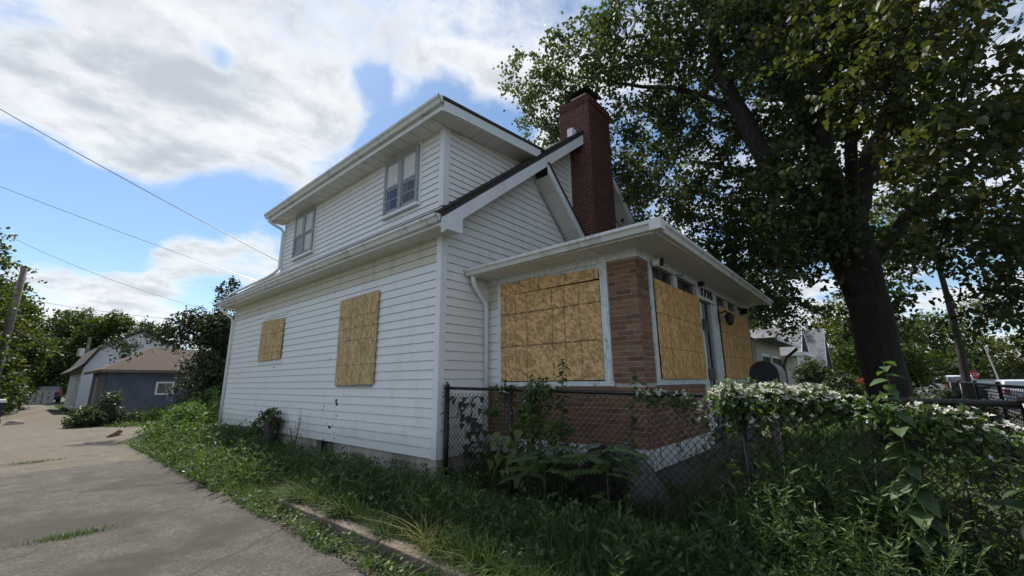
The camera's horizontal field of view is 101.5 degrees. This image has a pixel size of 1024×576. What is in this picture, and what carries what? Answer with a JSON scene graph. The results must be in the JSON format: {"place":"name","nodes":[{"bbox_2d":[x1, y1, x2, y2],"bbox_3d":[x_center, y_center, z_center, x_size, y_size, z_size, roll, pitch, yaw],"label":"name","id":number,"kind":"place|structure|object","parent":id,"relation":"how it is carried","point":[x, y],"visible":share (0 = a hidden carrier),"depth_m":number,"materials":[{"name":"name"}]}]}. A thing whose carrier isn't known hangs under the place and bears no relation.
{"place":"outdoors","nodes":[
{"label":"outdoors","id":0,"kind":"place"},
{"bbox_2d":[0,399,6,421],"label":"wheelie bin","id":1,"kind":"object","parent":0,"point":[3,402],"visible":1,"depth_m":18.55,"materials":[{"name":"plastic"}]},
{"bbox_2d":[3,456,79,465],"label":"grass","id":2,"kind":"structure","parent":0,"point":[22,462],"depth_m":9.13,"materials":[{"name":"green plant"}]},
{"bbox_2d":[2,521,131,548],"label":"grass","id":3,"kind":"structure","parent":0,"point":[77,533],"depth_m":4.59,"materials":[{"name":"green plant"}]},
{"bbox_2d":[100,414,217,427],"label":"grass","id":4,"kind":"structure","parent":0,"point":[126,424],"depth_m":17.60,"materials":[{"name":"green plant"}]},
{"bbox_2d":[0,0,1023,378],"label":"sky","id":5,"kind":"structure","parent":0,"point":[221,111],"materials":[{"name":"blue"}]},
{"bbox_2d":[1,387,1023,575],"bbox_3d":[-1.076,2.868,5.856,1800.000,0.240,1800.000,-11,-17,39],"label":"ground","id":6,"kind":"structure","parent":0,"point":[58,410],"depth_m":5.97,"materials":[{"name":"soil"}]},
{"bbox_2d":[0,285,23,381],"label":"alley tree","id":7,"kind":"object","parent":6,"relation":"on","point":[5,314],"visible":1,"depth_m":18.57,"materials":[{"name":"green plant"}]},
{"bbox_2d":[0,268,27,378],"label":"utility pole","id":8,"kind":"object","parent":6,"relation":"on","point":[9,323],"visible":0.62,"depth_m":19.94,"materials":[{"name":"brown wood"}]},
{"bbox_2d":[0,367,37,413],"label":"hedge","id":9,"kind":"object","parent":6,"relation":"on","point":[19,389],"visible":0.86,"depth_m":26.21,"materials":[{"name":"green plant"}]},
{"bbox_2d":[0,300,37,393],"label":"alley tree","id":10,"kind":"object","parent":6,"relation":"on","point":[17,326],"visible":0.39,"depth_m":25.83,"materials":[{"name":"green plant"}]},
{"bbox_2d":[0,227,47,323],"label":"alley tree","id":11,"kind":"object","parent":6,"relation":"on","point":[5,263],"visible":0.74,"depth_m":22.45,"materials":[{"name":"green plant"}]},
{"bbox_2d":[0,273,64,380],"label":"alley tree","id":12,"kind":"object","parent":6,"relation":"on","point":[28,308],"visible":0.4,"depth_m":33.81,"materials":[{"name":"green plant"}]},
{"bbox_2d":[23,390,54,403],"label":"picket fence","id":13,"kind":"object","parent":6,"relation":"on","point":[44,399],"visible":0.41,"depth_m":41.34,"materials":[{"name":"grey wood"}]},
{"bbox_2d":[15,307,98,402],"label":"alley tree","id":14,"kind":"object","parent":6,"relation":"on","point":[59,326],"visible":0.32,"depth_m":46.33,"materials":[{"name":"green plant"}]},
{"bbox_2d":[76,337,91,355],"bbox_3d":[-37.703,7.224,36.448,0.463,5.900,0.790,-8,-14,28],"label":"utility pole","id":15,"kind":"object","parent":6,"relation":"on","point":[80,351],"visible":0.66,"depth_m":36.78,"materials":[{"name":"white wood"}]},
{"bbox_2d":[53,309,161,376],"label":"alley tree","id":16,"kind":"object","parent":6,"relation":"on","point":[108,327],"visible":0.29,"depth_m":44.84,"materials":[{"name":"green plant"}]},
{"bbox_2d":[59,323,180,410],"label":"gambrel house","id":17,"kind":"structure","parent":6,"relation":"on","point":[78,389],"depth_m":28.08,"materials":[{"name":"white paint"}]},
{"bbox_2d":[56,388,184,428],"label":"shrub","id":18,"kind":"object","parent":6,"relation":"on","point":[92,417],"visible":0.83,"depth_m":17.59,"materials":[{"name":"green plant"}]},
{"bbox_2d":[84,348,219,413],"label":"garage","id":19,"kind":"structure","parent":6,"relation":"on","point":[143,381],"depth_m":21.96,"materials":[{"name":"grey paint"}]},
{"bbox_2d":[93,374,106,411],"bbox_3d":[-21.436,5.630,21.697,2.600,2.200,0.040,-11,-17,39],"label":"garage door","id":20,"kind":"structure","parent":19,"relation":"in","point":[102,378],"depth_m":21.65,"materials":[{"name":"grey paint"}]},
{"bbox_2d":[154,382,174,394],"bbox_3d":[-18.477,5.331,22.263,0.050,0.670,0.770,-11,-17,39],"label":"window","id":21,"kind":"structure","parent":19,"relation":"in","point":[161,387],"depth_m":22.20,"materials":[{"name":"white paint"}]},
{"bbox_2d":[96,275,241,423],"bbox_3d":[-11.758,2.415,15.805,4.290,6.112,5.680,-11,-17,39],"label":"crab apple tree","id":22,"kind":"object","parent":6,"relation":"on","point":[214,328],"visible":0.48,"depth_m":15.19,"materials":[{"name":"green plant"}]},
{"bbox_2d":[133,386,222,443],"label":"weed clump","id":23,"kind":"object","parent":6,"relation":"on","point":[193,415],"visible":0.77,"depth_m":12.17,"materials":[{"name":"green plant"}]},
{"bbox_2d":[0,403,385,575],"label":"alley","id":24,"kind":"structure","parent":6,"relation":"on","point":[150,544],"depth_m":5.14,"materials":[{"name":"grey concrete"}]},
{"bbox_2d":[34,385,62,402],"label":"parked car","id":25,"kind":"object","parent":24,"relation":"on","point":[58,392],"visible":0.56,"depth_m":43.37,"materials":[{"name":"black paint"}]},
{"bbox_2d":[134,433,271,498],"bbox_3d":[-6.422,3.355,8.393,7.525,0.496,1.022,-11,-17,39],"label":"weed thicket","id":26,"kind":"object","parent":6,"relation":"on","point":[205,462],"visible":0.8,"depth_m":7.33,"materials":[{"name":"green plant"}]},
{"bbox_2d":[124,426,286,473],"bbox_3d":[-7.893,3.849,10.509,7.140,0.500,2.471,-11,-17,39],"label":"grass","id":27,"kind":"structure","parent":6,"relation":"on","point":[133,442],"depth_m":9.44,"materials":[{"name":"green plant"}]},
{"bbox_2d":[183,418,263,450],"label":"weed clump","id":28,"kind":"object","parent":6,"relation":"on","point":[240,432],"visible":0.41,"depth_m":9.64,"materials":[{"name":"green plant"}]},
{"bbox_2d":[154,420,346,487],"bbox_3d":[-5.928,3.280,8.734,8.295,0.658,1.522,-11,-17,39],"label":"weed thicket","id":29,"kind":"object","parent":6,"relation":"on","point":[266,460],"visible":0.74,"depth_m":7.46,"materials":[{"name":"green plant"}]},
{"bbox_2d":[247,407,284,445],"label":"shrub","id":30,"kind":"object","parent":6,"relation":"on","point":[271,424],"visible":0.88,"depth_m":9.22,"materials":[{"name":"plant"}]},
{"bbox_2d":[181,444,355,508],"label":"grass","id":31,"kind":"structure","parent":6,"relation":"on","point":[238,488],"depth_m":6.37,"materials":[{"name":"green plant"}]},
{"bbox_2d":[148,455,412,575],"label":"grass","id":32,"kind":"structure","parent":6,"relation":"on","point":[237,502],"depth_m":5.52,"materials":[{"name":"green plant"}]},
{"bbox_2d":[233,477,335,512],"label":"grass tuft","id":33,"kind":"object","parent":6,"relation":"on","point":[291,489],"visible":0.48,"depth_m":5.47,"materials":[{"name":"green plant"}]},
{"bbox_2d":[284,410,303,449],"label":"tall weed","id":34,"kind":"object","parent":6,"relation":"on","point":[291,432],"visible":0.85,"depth_m":8.54,"materials":[{"name":"green plant"}]},
{"bbox_2d":[231,489,440,575],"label":"ground weeds","id":35,"kind":"object","parent":6,"relation":"on","point":[386,564],"visible":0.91,"depth_m":4.26,"materials":[{"name":"green plant"}]},
{"bbox_2d":[278,498,485,575],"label":"timber edging","id":36,"kind":"object","parent":6,"relation":"on","point":[339,525],"visible":0.49,"depth_m":4.00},
{"bbox_2d":[338,504,509,575],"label":"grass tuft","id":37,"kind":"object","parent":6,"relation":"on","point":[422,535],"visible":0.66,"depth_m":3.77,"materials":[{"name":"green plant"}]},
{"bbox_2d":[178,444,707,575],"bbox_3d":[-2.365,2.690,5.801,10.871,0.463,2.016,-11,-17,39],"label":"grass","id":38,"kind":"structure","parent":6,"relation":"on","point":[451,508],"depth_m":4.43,"materials":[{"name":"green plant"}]},
{"bbox_2d":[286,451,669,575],"bbox_3d":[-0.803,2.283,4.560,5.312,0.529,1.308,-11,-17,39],"label":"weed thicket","id":39,"kind":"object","parent":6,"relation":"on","point":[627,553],"visible":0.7,"depth_m":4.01,"materials":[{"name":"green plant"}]},
{"bbox_2d":[216,85,772,490],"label":"house","id":40,"kind":"structure","parent":6,"relation":"on","point":[429,248],"depth_m":7.16,"materials":[{"name":"wood"}]},
{"bbox_2d":[0,186,255,280],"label":"overhead wire","id":41,"kind":"object","parent":40,"relation":"attached to","point":[130,235],"visible":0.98,"depth_m":12.61,"materials":[{"name":"black metal"}]},
{"bbox_2d":[0,109,277,260],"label":"overhead wire","id":42,"kind":"object","parent":40,"relation":"attached to","point":[140,187],"visible":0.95,"depth_m":11.86,"materials":[{"name":"black metal"}]},
{"bbox_2d":[290,204,318,261],"bbox_3d":[-5.095,-1.341,10.251,1.170,1.220,0.090,-11,-17,39],"label":"window","id":43,"kind":"structure","parent":40,"relation":"in","point":[305,223],"depth_m":10.16,"materials":[{"name":"paint"}]},
{"bbox_2d":[380,142,422,220],"bbox_3d":[-2.037,-1.941,7.680,1.150,1.200,0.090,-11,-17,39],"label":"window","id":44,"kind":"structure","parent":40,"relation":"in","point":[402,180],"depth_m":7.60,"materials":[{"name":"paint"}]},
{"bbox_2d":[498,285,502,381],"bbox_3d":[-0.172,0.740,6.974,0.070,1.720,0.122,-11,-17,39],"label":"window frame","id":45,"kind":"structure","parent":40,"relation":"in","point":[499,297],"depth_m":6.91,"materials":[{"name":"white wood"}]},
{"bbox_2d":[599,262,613,380],"bbox_3d":[1.309,0.448,5.724,0.110,1.610,0.130,-11,-17,39],"label":"window frame","id":46,"kind":"structure","parent":40,"relation":"in","point":[604,296],"depth_m":5.67,"materials":[{"name":"white paint"}]},
{"bbox_2d":[646,262,712,430],"bbox_3d":[2.568,0.992,6.354,0.070,2.420,2.100,-11,-17,39],"label":"window frame","id":47,"kind":"structure","parent":40,"relation":"in","point":[673,279],"depth_m":5.77,"materials":[{"name":"white paint"}]},
{"bbox_2d":[699,302,721,428],"bbox_3d":[3.492,1.338,7.389,0.090,2.180,0.690,-11,-17,39],"label":"storm door","id":48,"kind":"structure","parent":40,"relation":"in","point":[704,309],"depth_m":7.42,"materials":[{"name":"white paint"}]},
{"bbox_2d":[713,295,749,425],"bbox_3d":[4.704,1.513,8.774,0.070,2.420,2.600,-11,-17,39],"label":"window frame","id":49,"kind":"structure","parent":40,"relation":"in","point":[725,304],"depth_m":8.00,"materials":[{"name":"white paint"}]},
{"bbox_2d":[167,438,850,575],"bbox_3d":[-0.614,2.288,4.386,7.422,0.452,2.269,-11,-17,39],"label":"grass","id":50,"kind":"structure","parent":6,"relation":"on","point":[312,500],"depth_m":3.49,"materials":[{"name":"green plant"}]},
{"bbox_2d":[498,454,559,503],"bbox_3d":[0.178,2.219,4.797,0.622,0.608,0.687,-11,-17,39],"label":"sapling","id":51,"kind":"object","parent":6,"relation":"on","point":[517,475],"visible":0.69,"depth_m":4.76,"materials":[{"name":"green plant"}]},
{"bbox_2d":[37,334,1023,395],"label":"woods","id":52,"kind":"object","parent":6,"relation":"on","point":[913,384],"depth_m":67.27,"materials":[{"name":"green plant"}]},
{"bbox_2d":[189,436,877,575],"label":"ground weeds","id":53,"kind":"object","parent":6,"relation":"on","point":[632,518],"visible":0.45,"depth_m":4.11,"materials":[{"name":"green plant"}]},
{"bbox_2d":[505,445,584,507],"bbox_3d":[0.343,2.117,4.617,0.822,0.732,0.875,-11,-17,39],"label":"sapling","id":54,"kind":"object","parent":6,"relation":"on","point":[525,469],"visible":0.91,"depth_m":4.59,"materials":[{"name":"green plant"}]},
{"bbox_2d":[462,430,632,508],"bbox_3d":[0.371,2.282,5.481,2.668,0.770,1.303,-11,-17,39],"label":"weed thicket","id":55,"kind":"object","parent":6,"relation":"on","point":[518,472],"visible":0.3,"depth_m":5.38,"materials":[{"name":"green plant"}]},
{"bbox_2d":[552,356,571,496],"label":"tall weed","id":56,"kind":"object","parent":6,"relation":"on","point":[563,380],"visible":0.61,"depth_m":4.94,"materials":[{"name":"green plant"}]},
{"bbox_2d":[589,492,612,520],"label":"ground weed","id":57,"kind":"object","parent":6,"relation":"on","point":[598,507],"visible":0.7,"depth_m":3.99,"materials":[{"name":"green plant"}]},
{"bbox_2d":[574,444,633,515],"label":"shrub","id":58,"kind":"object","parent":6,"relation":"on","point":[601,478],"visible":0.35,"depth_m":4.62,"materials":[{"name":"green plant"}]},
{"bbox_2d":[561,440,650,512],"bbox_3d":[0.945,1.958,4.192,0.904,0.820,0.812,-11,-17,39],"label":"sapling","id":59,"kind":"object","parent":6,"relation":"on","point":[590,456],"visible":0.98,"depth_m":4.18,"materials":[{"name":"green plant"}]},
{"bbox_2d":[622,372,641,513],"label":"tall weed","id":60,"kind":"object","parent":6,"relation":"on","point":[634,418],"visible":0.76,"depth_m":4.41,"materials":[{"name":"green plant"}]},
{"bbox_2d":[608,443,670,517],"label":"concrete slab","id":61,"kind":"structure","parent":6,"relation":"on","point":[645,481],"depth_m":4.64,"materials":[{"name":"grey concrete"}]},
{"bbox_2d":[693,512,727,553],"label":"ground weed","id":62,"kind":"object","parent":6,"relation":"on","point":[702,530],"visible":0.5,"depth_m":3.27,"materials":[{"name":"green plant"}]},
{"bbox_2d":[443,384,1023,575],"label":"chain link fence","id":63,"kind":"object","parent":6,"relation":"on","point":[1019,402],"visible":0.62,"depth_m":3.77,"materials":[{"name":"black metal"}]},
{"bbox_2d":[440,382,448,474],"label":"climbing vine","id":64,"kind":"object","parent":63,"relation":"attached to","point":[444,422],"visible":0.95,"depth_m":6.05,"materials":[{"name":"green plant"}]},
{"bbox_2d":[450,396,491,474],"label":"shade vine","id":65,"kind":"object","parent":63,"relation":"attached to","point":[472,427],"visible":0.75,"depth_m":5.98,"materials":[{"name":"green plant"}]},
{"bbox_2d":[486,411,532,492],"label":"grape vine","id":66,"kind":"object","parent":63,"relation":"attached to","point":[507,441],"visible":0.92,"depth_m":5.07,"materials":[{"name":"green plant"}]},
{"bbox_2d":[489,374,558,497],"bbox_3d":[0.182,1.780,5.162,1.062,1.410,0.452,-11,-17,39],"label":"flowering vine","id":67,"kind":"object","parent":63,"relation":"attached to","point":[543,388],"visible":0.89,"depth_m":5.05,"materials":[{"name":"green plant"}]},
{"bbox_2d":[482,396,577,465],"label":"creeper","id":68,"kind":"object","parent":63,"relation":"attached to","point":[525,418],"visible":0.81,"depth_m":5.06,"materials":[{"name":"green plant"}]},
{"bbox_2d":[627,382,714,528],"bbox_3d":[1.511,1.563,4.006,0.770,1.298,0.390,-11,-17,39],"label":"flowering vine","id":69,"kind":"object","parent":63,"relation":"attached to","point":[658,396],"visible":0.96,"depth_m":4.01,"materials":[{"name":"green plant"}]},
{"bbox_2d":[685,374,846,550],"bbox_3d":[2.138,1.413,3.495,1.294,1.353,0.638,-11,-17,39],"label":"flowering vine","id":70,"kind":"object","parent":63,"relation":"attached to","point":[764,404],"visible":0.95,"depth_m":3.48,"materials":[{"name":"green plant"}]},
{"bbox_2d":[822,388,1023,575],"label":"flowering vine","id":71,"kind":"object","parent":63,"relation":"attached to","point":[920,418],"visible":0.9,"depth_m":2.76,"materials":[{"name":"green plant"}]},
{"bbox_2d":[492,0,1023,451],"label":"shade tree","id":72,"kind":"object","parent":6,"relation":"on","point":[786,51],"visible":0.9,"depth_m":7.79,"materials":[{"name":"green plant"}]},
{"bbox_2d":[748,293,786,329],"bbox_3d":[19.989,5.037,39.981,12.233,11.041,12.040,-11,-17,39],"label":"street side tree","id":73,"kind":"object","parent":6,"relation":"on","point":[750,326],"visible":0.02,"depth_m":38.78,"materials":[{"name":"green plant"}]},
{"bbox_2d":[749,361,786,491],"bbox_3d":[3.343,1.812,5.297,0.324,1.740,0.550,-11,-17,39],"label":"mailbox","id":74,"kind":"object","parent":6,"relation":"on","point":[764,371],"visible":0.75,"depth_m":5.25,"materials":[{"name":"grey metal"}]},
{"bbox_2d":[749,361,779,383],"bbox_3d":[3.166,1.090,5.258,0.324,0.345,0.032,-11,-17,39],"label":"door","id":75,"kind":"structure","parent":74,"relation":"in","point":[764,371],"depth_m":5.25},
{"bbox_2d":[750,331,800,421],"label":"neighbour house","id":76,"kind":"structure","parent":6,"relation":"on","point":[764,348],"depth_m":15.26,"materials":[{"name":"beige paint"}]},
{"bbox_2d":[750,326,815,384],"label":"cottage","id":77,"kind":"structure","parent":6,"relation":"on","point":[798,356],"depth_m":25.50,"materials":[{"name":"beige paint"}]},
{"bbox_2d":[674,428,945,539],"bbox_3d":[3.230,1.927,4.385,2.242,0.920,2.510,-11,-17,39],"label":"weed thicket","id":78,"kind":"object","parent":6,"relation":"on","point":[706,469],"visible":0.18,"depth_m":4.29,"materials":[{"name":"green plant"}]},
{"bbox_2d":[789,358,835,387],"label":"shrub","id":79,"kind":"object","parent":6,"relation":"on","point":[807,367],"visible":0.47,"depth_m":19.17,"materials":[{"name":"green plant"}]},
{"bbox_2d":[803,328,832,368],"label":"cottage","id":80,"kind":"structure","parent":6,"relation":"on","point":[816,341],"depth_m":35.57,"materials":[{"name":"stone"}]},
{"bbox_2d":[791,368,864,420],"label":"shrub","id":81,"kind":"object","parent":6,"relation":"on","point":[840,382],"visible":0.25,"depth_m":13.49,"materials":[{"name":"green plant"}]},
{"bbox_2d":[717,437,969,575],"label":"weed thicket","id":82,"kind":"object","parent":6,"relation":"on","point":[839,503],"visible":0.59,"depth_m":3.06,"materials":[{"name":"green plant"}]},
{"bbox_2d":[674,483,1023,575],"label":"weed thicket","id":83,"kind":"object","parent":6,"relation":"on","point":[873,562],"visible":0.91,"depth_m":2.73,"materials":[{"name":"green plant"}]},
{"bbox_2d":[834,374,864,395],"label":"shrub","id":84,"kind":"object","parent":6,"relation":"on","point":[862,385],"visible":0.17,"depth_m":20.77,"materials":[{"name":"green plant"}]},
{"bbox_2d":[686,455,1022,556],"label":"leaf litter","id":85,"kind":"object","parent":6,"relation":"on","point":[827,479],"visible":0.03,"depth_m":5.58,"materials":[{"name":"plant"}]},
{"bbox_2d":[802,287,907,373],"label":"street side tree","id":86,"kind":"object","parent":6,"relation":"on","point":[832,323],"visible":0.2,"depth_m":42.45,"materials":[{"name":"green plant"}]},
{"bbox_2d":[852,452,910,539],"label":"broad weed","id":87,"kind":"object","parent":6,"relation":"on","point":[878,463],"visible":0.21,"depth_m":3.30,"materials":[{"name":"green plant"}]},
{"bbox_2d":[829,318,958,394],"bbox_3d":[33.120,6.436,37.135,8.902,8.197,9.698,-11,-17,39],"label":"street side tree","id":88,"kind":"object","parent":6,"relation":"on","point":[912,359],"visible":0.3,"depth_m":35.77,"materials":[{"name":"green plant"}]},
{"bbox_2d":[870,361,975,575],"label":"tall weed","id":89,"kind":"object","parent":6,"relation":"on","point":[924,498],"visible":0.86,"depth_m":2.75,"materials":[{"name":"green plant"}]},
{"bbox_2d":[869,181,1021,397],"bbox_3d":[14.811,0.296,14.471,4.567,9.090,5.242,0,-13,-2],"label":"street tree","id":90,"kind":"object","parent":6,"relation":"on","point":[963,366],"visible":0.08,"depth_m":14.20,"materials":[{"name":"green plant"}]},
{"bbox_2d":[874,458,1023,575],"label":"weed thicket","id":91,"kind":"object","parent":6,"relation":"on","point":[995,561],"visible":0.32,"depth_m":2.88,"materials":[{"name":"green plant"}]},
{"bbox_2d":[897,307,1017,391],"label":"street side tree","id":92,"kind":"object","parent":6,"relation":"on","point":[982,368],"visible":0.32,"depth_m":43.92,"materials":[{"name":"green plant"}]},
{"bbox_2d":[913,380,1023,518],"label":"hedge","id":93,"kind":"object","parent":6,"relation":"on","point":[944,394],"visible":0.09,"depth_m":6.00,"materials":[{"name":"green plant"}]},
{"bbox_2d":[920,291,1023,379],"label":"street side tree","id":94,"kind":"object","parent":6,"relation":"on","point":[1007,361],"visible":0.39,"depth_m":54.68,"materials":[{"name":"green plant"}]},
{"bbox_2d":[932,444,1019,572],"bbox_3d":[3.312,1.598,2.959,0.448,0.949,0.490,-11,-17,39],"label":"broad weed","id":95,"kind":"object","parent":6,"relation":"on","point":[983,507],"visible":0.34,"depth_m":3.01,"materials":[{"name":"green plant"}]},
{"bbox_2d":[949,379,1023,443],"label":"chain link fence","id":96,"kind":"object","parent":6,"relation":"on","point":[977,393],"visible":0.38,"depth_m":7.09,"materials":[{"name":"metal"}]},
{"bbox_2d":[991,489,1023,575],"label":"broad weed","id":97,"kind":"object","parent":6,"relation":"on","point":[1016,504],"visible":1,"depth_m":2.40,"materials":[{"name":"green plant"}]},
{"bbox_2d":[993,350,1023,379],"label":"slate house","id":98,"kind":"structure","parent":6,"relation":"on","point":[1016,378],"depth_m":56.80,"materials":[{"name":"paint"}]},
{"bbox_2d":[453,455,1023,575],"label":"grass","id":99,"kind":"structure","parent":0,"point":[678,495],"depth_m":4.35,"materials":[{"name":"green plant"}]},
{"bbox_2d":[729,415,1001,497],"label":"grass","id":100,"kind":"structure","parent":0,"point":[828,435],"depth_m":7.78,"materials":[{"name":"green plant"}]},
{"bbox_2d":[920,386,1019,411],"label":"street","id":101,"kind":"structure","parent":0,"point":[927,387],"depth_m":58.48,"materials":[{"name":"grey asphalt"}]},
{"bbox_2d":[941,375,973,395],"bbox_3d":[38.635,8.476,36.232,1.890,1.780,4.760,-11,-17,39],"label":"parked car","id":102,"kind":"object","parent":101,"relation":"on","point":[954,377],"visible":0.14,"depth_m":35.10,"materials":[{"name":"white paint"}]},
{"bbox_2d":[971,379,1000,397],"bbox_3d":[32.330,6.992,28.606,1.890,1.460,4.760,-11,-17,39],"label":"parked car","id":103,"kind":"object","parent":101,"relation":"on","point":[991,381],"visible":0.02,"depth_m":27.77,"materials":[{"name":"black paint"}]},
{"bbox_2d":[988,379,1023,407],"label":"parked car","id":104,"kind":"object","parent":101,"relation":"on","point":[1019,382],"visible":0.15,"depth_m":22.15,"materials":[{"name":"silver metal"}]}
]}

